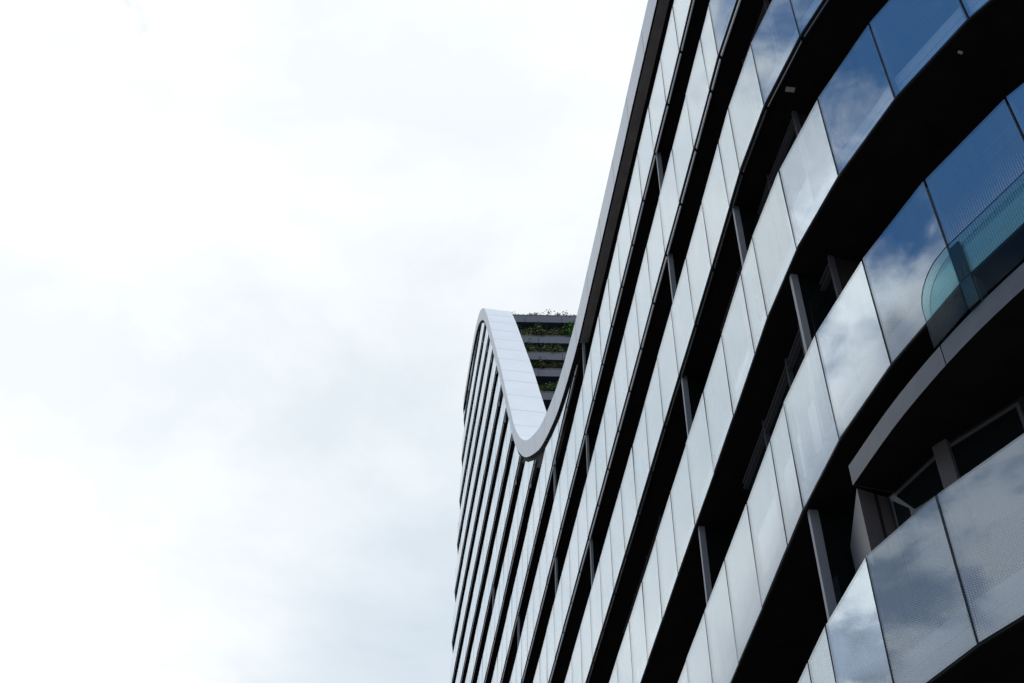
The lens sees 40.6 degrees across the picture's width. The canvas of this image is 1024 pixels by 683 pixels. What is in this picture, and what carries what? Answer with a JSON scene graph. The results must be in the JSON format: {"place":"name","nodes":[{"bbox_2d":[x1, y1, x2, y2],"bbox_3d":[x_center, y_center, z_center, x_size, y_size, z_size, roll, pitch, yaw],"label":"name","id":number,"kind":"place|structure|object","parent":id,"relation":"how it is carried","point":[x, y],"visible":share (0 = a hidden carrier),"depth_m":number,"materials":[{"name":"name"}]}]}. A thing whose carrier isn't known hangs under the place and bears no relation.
{"place":"outdoors","nodes":[
{"label":"outdoors","id":0,"kind":"place"},
{"bbox_2d":[0,0,647,682],"label":"sky","id":1,"kind":"structure","parent":0,"point":[252,252],"materials":[{"name":"white"}]},
{"bbox_2d":[450,0,1023,682],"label":"residential tower","id":2,"kind":"structure","parent":0,"point":[770,430],"depth_m":19.25,"materials":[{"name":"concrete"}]},
{"bbox_2d":[520,327,535,334],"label":"shrub","id":3,"kind":"object","parent":2,"relation":"in","point":[526,332],"visible":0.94,"depth_m":76.92,"materials":[{"name":"green plant"}]},
{"bbox_2d":[524,338,532,350],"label":"shrub","id":4,"kind":"object","parent":2,"relation":"in","point":[528,349],"visible":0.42,"depth_m":75.89,"materials":[{"name":"green plant"}]},
{"bbox_2d":[525,343,537,351],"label":"shrub","id":5,"kind":"object","parent":2,"relation":"on","point":[534,348],"visible":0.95,"depth_m":75.88,"materials":[{"name":"green plant"}]},
{"bbox_2d":[529,321,545,334],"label":"shrub","id":6,"kind":"object","parent":2,"relation":"in","point":[537,330],"visible":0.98,"depth_m":76.84,"materials":[{"name":"green plant"}]},
{"bbox_2d":[533,356,546,367],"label":"shrub","id":7,"kind":"object","parent":2,"relation":"in","point":[539,365],"visible":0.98,"depth_m":74.85,"materials":[{"name":"green plant"}]},
{"bbox_2d":[533,344,554,351],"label":"shrub","id":8,"kind":"object","parent":2,"relation":"in","point":[541,349],"visible":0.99,"depth_m":75.96,"materials":[{"name":"green plant"}]},
{"bbox_2d":[542,326,553,335],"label":"shrub","id":9,"kind":"object","parent":2,"relation":"in","point":[544,331],"visible":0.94,"depth_m":76.79,"materials":[{"name":"green plant"}]},
{"bbox_2d":[539,382,557,390],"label":"shrub","id":10,"kind":"object","parent":2,"relation":"in","point":[547,388],"visible":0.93,"depth_m":73.67,"materials":[{"name":"green plant"}]},
{"bbox_2d":[545,361,560,367],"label":"shrub","id":11,"kind":"object","parent":2,"relation":"in","point":[556,364],"visible":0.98,"depth_m":75.00,"materials":[{"name":"green plant"}]},
{"bbox_2d":[545,328,566,335],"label":"shrub","id":12,"kind":"object","parent":2,"relation":"in","point":[557,333],"visible":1,"depth_m":76.96,"materials":[{"name":"green plant"}]},
{"bbox_2d":[556,343,565,351],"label":"shrub","id":13,"kind":"object","parent":2,"relation":"in","point":[558,347],"visible":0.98,"depth_m":75.85,"materials":[{"name":"green plant"}]},
{"bbox_2d":[558,316,573,335],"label":"shrub","id":14,"kind":"object","parent":2,"relation":"in","point":[567,330],"visible":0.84,"depth_m":76.97,"materials":[{"name":"green plant"}]},
{"bbox_2d":[890,457,974,636],"bbox_3d":[4.118,2.084,13.419,0.034,2.090,0.787,21,-51,-18],"label":"window","id":15,"kind":"structure","parent":2,"relation":"in","point":[922,538],"depth_m":13.61,"materials":[{"name":"grey"}]},
{"bbox_2d":[949,402,1023,586],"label":"window","id":16,"kind":"structure","parent":2,"relation":"in","point":[997,484],"depth_m":13.15,"materials":[{"name":"grey"}]}
]}

